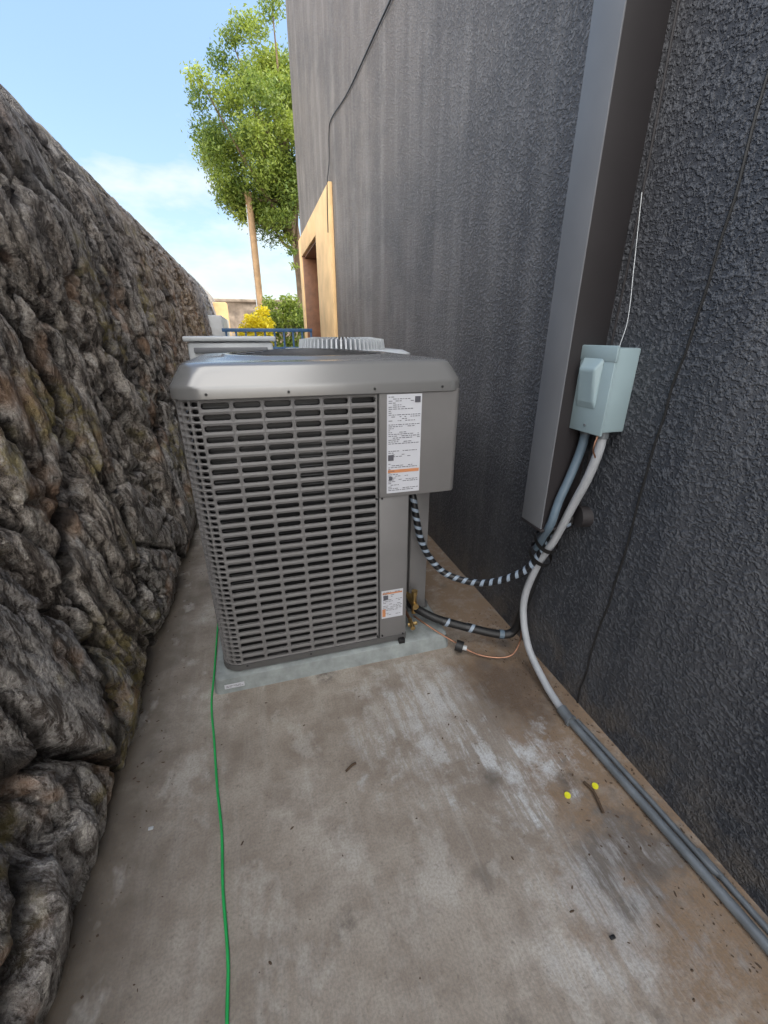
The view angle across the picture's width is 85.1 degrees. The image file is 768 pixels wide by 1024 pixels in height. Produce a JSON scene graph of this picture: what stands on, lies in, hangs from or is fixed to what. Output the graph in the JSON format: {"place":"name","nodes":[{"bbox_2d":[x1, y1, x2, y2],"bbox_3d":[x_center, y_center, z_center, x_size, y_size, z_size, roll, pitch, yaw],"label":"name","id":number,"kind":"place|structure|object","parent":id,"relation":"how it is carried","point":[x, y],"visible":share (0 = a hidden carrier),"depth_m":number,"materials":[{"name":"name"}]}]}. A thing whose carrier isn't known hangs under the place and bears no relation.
{"place":"outdoors","nodes":[
{"label":"outdoors","id":0,"kind":"place"},
{"bbox_2d":[0,0,300,299],"label":"sky","id":1,"kind":"structure","parent":0,"point":[103,78],"materials":[{"name":"blue"}]},
{"bbox_2d":[226,302,298,345],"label":"boundary wall","id":2,"kind":"structure","parent":0,"point":[237,311],"depth_m":14.69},
{"bbox_2d":[213,298,297,302],"bbox_3d":[-4.142,-7.504,14.912,13.400,0.100,0.500,-6,24,-15],"label":"coping","id":3,"kind":"object","parent":2,"relation":"on","point":[238,300],"depth_m":14.44,"materials":[{"name":"beige concrete"}]},
{"bbox_2d":[43,516,767,1023],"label":"concrete path","id":4,"kind":"structure","parent":0,"point":[371,900],"depth_m":1.20,"materials":[{"name":"grey concrete"}]},
{"bbox_2d":[207,315,230,335],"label":"garden parapet","id":5,"kind":"structure","parent":4,"relation":"on","point":[217,323],"depth_m":7.92,"materials":[{"name":"paint"}]},
{"bbox_2d":[210,624,229,1023],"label":"green cord","id":6,"kind":"object","parent":4,"relation":"on","point":[223,902],"visible":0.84,"depth_m":1.20,"materials":[{"name":"green plastic"}]},
{"bbox_2d":[182,336,275,358],"bbox_3d":[-1.145,-0.714,3.406,0.600,1.325,0.740,-6,24,-15],"label":"air conditioner unit","id":7,"kind":"object","parent":4,"relation":"on","point":[197,346],"visible":0.14,"depth_m":2.84,"materials":[{"name":"paint"}]},
{"bbox_2d":[222,328,311,348],"bbox_3d":[-2.149,-2.700,8.037,1.620,1.520,0.055,-6,24,-15],"label":"metal railing","id":8,"kind":"object","parent":4,"relation":"on","point":[255,330],"visible":0.33,"depth_m":7.77,"materials":[{"name":"blue metal"}]},
{"bbox_2d":[298,239,307,337],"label":"tan wall","id":9,"kind":"structure","parent":4,"relation":"on","point":[303,291],"depth_m":8.28,"materials":[{"name":"paint"}]},
{"bbox_2d":[314,181,337,336],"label":"tan wall","id":10,"kind":"structure","parent":4,"relation":"on","point":[325,251],"depth_m":5.66,"materials":[{"name":"paint"}]},
{"bbox_2d":[215,604,447,694],"bbox_3d":[-0.348,0.482,2.365,1.080,0.072,1.082,-6,24,-15],"label":"equipment pad","id":11,"kind":"object","parent":4,"relation":"on","point":[421,637],"visible":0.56,"depth_m":1.89,"materials":[{"name":"concrete"}]},
{"bbox_2d":[169,348,459,670],"bbox_3d":[-0.327,-0.125,2.069,1.029,1.276,0.988,-6,24,-15],"label":"air conditioner unit","id":12,"kind":"object","parent":11,"relation":"on","point":[310,470],"visible":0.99,"depth_m":1.60,"materials":[{"name":"grey paint"}]},
{"bbox_2d":[285,337,409,354],"bbox_3d":[-0.317,-0.664,3.295,0.840,1.320,0.840,-6,24,-15],"label":"air conditioner unit","id":13,"kind":"object","parent":4,"relation":"on","point":[365,343],"visible":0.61,"depth_m":2.80,"materials":[{"name":"paint"}]},
{"bbox_2d":[69,556,765,1023],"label":"ground debris","id":14,"kind":"object","parent":4,"relation":"on","point":[511,856],"visible":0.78,"depth_m":1.29,"materials":[{"name":"brown plant"}]},
{"bbox_2d":[413,615,521,658],"bbox_3d":[0.383,0.567,1.980,0.518,0.186,0.084,6,24,15],"label":"copper wire","id":15,"kind":"object","parent":4,"relation":"on","point":[512,654],"visible":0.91,"depth_m":1.96,"materials":[{"name":"orange metal"}]},
{"bbox_2d":[454,640,463,652],"bbox_3d":[0.357,0.636,1.982,0.059,0.056,0.062,-6,24,-15],"label":"connector","id":16,"kind":"object","parent":15,"relation":"attached to","point":[459,646],"visible":0.99,"depth_m":1.96,"materials":[{"name":"black plastic"}]},
{"bbox_2d":[564,792,570,798],"bbox_3d":[0.605,0.934,1.378,0.020,0.005,0.020,-6,24,-15],"label":"yellow plug","id":17,"kind":"object","parent":4,"relation":"on","point":[567,795],"visible":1,"depth_m":1.38,"materials":[{"name":"plastic"}]},
{"bbox_2d":[583,781,604,813],"bbox_3d":[0.690,0.931,1.370,0.019,0.016,0.103,-4,23,-10],"label":"twig","id":18,"kind":"object","parent":4,"relation":"on","point":[594,794],"visible":1,"depth_m":1.36,"materials":[{"name":"brown wood"}]},
{"bbox_2d":[592,783,598,788],"bbox_3d":[0.711,0.922,1.407,0.020,0.005,0.020,-6,24,-15],"label":"yellow plug","id":19,"kind":"object","parent":4,"relation":"on","point":[595,786],"visible":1,"depth_m":1.41,"materials":[{"name":"plastic"}]},
{"label":"ground","id":20,"kind":"structure","parent":0,"visible":0},
{"bbox_2d":[0,84,215,1023],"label":"stone wall","id":21,"kind":"structure","parent":20,"relation":"on","point":[107,300],"depth_m":1.49,"materials":[{"name":"stone"}]},
{"bbox_2d":[213,302,230,334],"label":"garden pillar","id":22,"kind":"structure","parent":20,"relation":"on","point":[221,308],"depth_m":10.27,"materials":[{"name":"beige paint"}]},
{"bbox_2d":[179,0,304,338],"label":"leafy tree","id":23,"kind":"object","parent":20,"relation":"on","point":[264,149],"visible":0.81,"depth_m":10.36,"materials":[{"name":"green plant"}]},
{"bbox_2d":[244,191,262,308],"bbox_3d":[-3.607,-6.233,12.056,0.211,4.901,0.195,-6,24,-15],"label":"utility pole","id":24,"kind":"object","parent":20,"relation":"on","point":[254,255],"visible":0.56,"depth_m":11.55,"materials":[{"name":"brown wood"}]},
{"bbox_2d":[233,305,276,345],"bbox_3d":[-3.219,-4.176,10.776,1.017,2.112,0.878,-18,29,-36],"label":"yellow flower bush","id":25,"kind":"object","parent":20,"relation":"on","point":[260,316],"visible":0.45,"depth_m":10.47,"materials":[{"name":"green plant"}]},
{"bbox_2d":[238,293,304,346],"bbox_3d":[-2.882,-4.817,11.827,2.516,2.484,1.711,-6,24,-15],"label":"garden shrub","id":26,"kind":"object","parent":20,"relation":"on","point":[293,315],"visible":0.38,"depth_m":11.41,"materials":[{"name":"green plant"}]},
{"bbox_2d":[285,0,767,915],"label":"walls","id":27,"kind":"structure","parent":20,"relation":"on","point":[447,140],"depth_m":1.48,"materials":[{"name":"paint"}]},
{"bbox_2d":[300,211,315,256],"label":"tan lintel","id":28,"kind":"structure","parent":27,"relation":"attached to","point":[307,238],"depth_m":6.91,"materials":[{"name":"paint"}]},
{"bbox_2d":[305,240,316,258],"bbox_3d":[-1.004,-4.520,7.154,0.500,0.060,1.850,-6,24,-15],"label":"reveal top","id":29,"kind":"object","parent":27,"relation":"attached to","point":[311,253],"visible":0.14,"depth_m":7.38,"materials":[{"name":"brown wood"}]},
{"bbox_2d":[303,257,320,337],"bbox_3d":[-1.290,-3.574,8.557,0.530,2.825,0.085,-6,24,-15],"label":"reveal","id":30,"kind":"object","parent":27,"relation":"attached to","point":[311,292],"visible":0.24,"depth_m":8.19,"materials":[{"name":"brown wood"}]},
{"bbox_2d":[327,0,390,230],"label":"wall cable","id":31,"kind":"object","parent":27,"relation":"attached to","point":[386,8],"depth_m":3.77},
{"bbox_2d":[407,516,572,638],"bbox_3d":[0.454,0.261,1.885,0.722,0.722,0.118,9,24,20],"label":"line insulated","id":32,"kind":"object","parent":27,"relation":"attached to","point":[513,630],"visible":0.57,"depth_m":1.99,"materials":[{"name":"black rubber"}]},
{"bbox_2d":[442,617,449,626],"bbox_3d":[0.301,0.533,2.029,0.040,0.048,0.043,5,23,11],"label":"band","id":33,"kind":"object","parent":32,"relation":"attached to","point":[446,622],"visible":0.95,"depth_m":2.01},
{"bbox_2d":[466,623,474,632],"bbox_3d":[0.415,0.558,2.011,0.046,0.048,0.043,5,23,12],"label":"band","id":34,"kind":"object","parent":32,"relation":"attached to","point":[470,627],"visible":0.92,"depth_m":1.99,"materials":[{"name":"white plastic"}]},
{"bbox_2d":[409,494,573,585],"bbox_3d":[0.442,0.135,1.804,0.722,0.468,0.075,8,24,18],"label":"line striped","id":35,"kind":"object","parent":32,"relation":"attached to","point":[529,566],"visible":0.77,"depth_m":1.86,"materials":[{"name":"black plastic"}]},
{"bbox_2d":[499,629,504,637],"bbox_3d":[0.560,0.582,1.995,0.025,0.045,0.043,1,23,3],"label":"band","id":36,"kind":"object","parent":32,"relation":"attached to","point":[502,633],"visible":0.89,"depth_m":1.98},
{"bbox_2d":[529,542,551,566],"bbox_3d":[0.650,0.177,1.740,0.082,0.072,0.111,-6,24,-15],"label":"tape wrap","id":37,"kind":"object","parent":32,"relation":"attached to","point":[535,561],"visible":0.74,"depth_m":1.72,"materials":[{"name":"black plastic"}]},
{"bbox_2d":[534,530,557,553],"bbox_3d":[0.659,0.120,1.702,0.082,0.072,0.111,-6,24,-15],"label":"tape wrap","id":38,"kind":"object","parent":32,"relation":"attached to","point":[542,549],"visible":0.68,"depth_m":1.68,"materials":[{"name":"black plastic"}]},
{"bbox_2d":[573,506,593,526],"bbox_3d":[0.747,0.016,1.567,0.041,0.080,0.080,-1,23,-2],"label":"wall sleeve","id":39,"kind":"object","parent":27,"relation":"attached to","point":[583,516],"depth_m":1.54,"materials":[{"name":"paint"}]},
{"bbox_2d":[521,0,671,531],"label":"square downspout","id":40,"kind":"object","parent":27,"relation":"attached to","point":[624,50],"visible":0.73,"depth_m":1.24,"materials":[{"name":"paint"}]},
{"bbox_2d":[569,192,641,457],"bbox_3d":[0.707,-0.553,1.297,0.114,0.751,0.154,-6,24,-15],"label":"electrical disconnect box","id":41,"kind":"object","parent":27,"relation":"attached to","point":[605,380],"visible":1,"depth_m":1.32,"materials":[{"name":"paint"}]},
{"bbox_2d":[579,0,679,505],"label":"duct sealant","id":42,"kind":"object","parent":27,"relation":"attached to","point":[653,135],"visible":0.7,"depth_m":1.19,"materials":[{"name":"paint"}]},
{"bbox_2d":[520,434,767,955],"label":"electrical conduit","id":43,"kind":"object","parent":27,"relation":"attached to","point":[584,733],"visible":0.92,"depth_m":1.44,"materials":[{"name":"grey plastic"}]},
{"bbox_2d":[577,69,767,702],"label":"wall joint","id":44,"kind":"object","parent":27,"relation":"attached to","point":[706,288],"depth_m":1.12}
]}

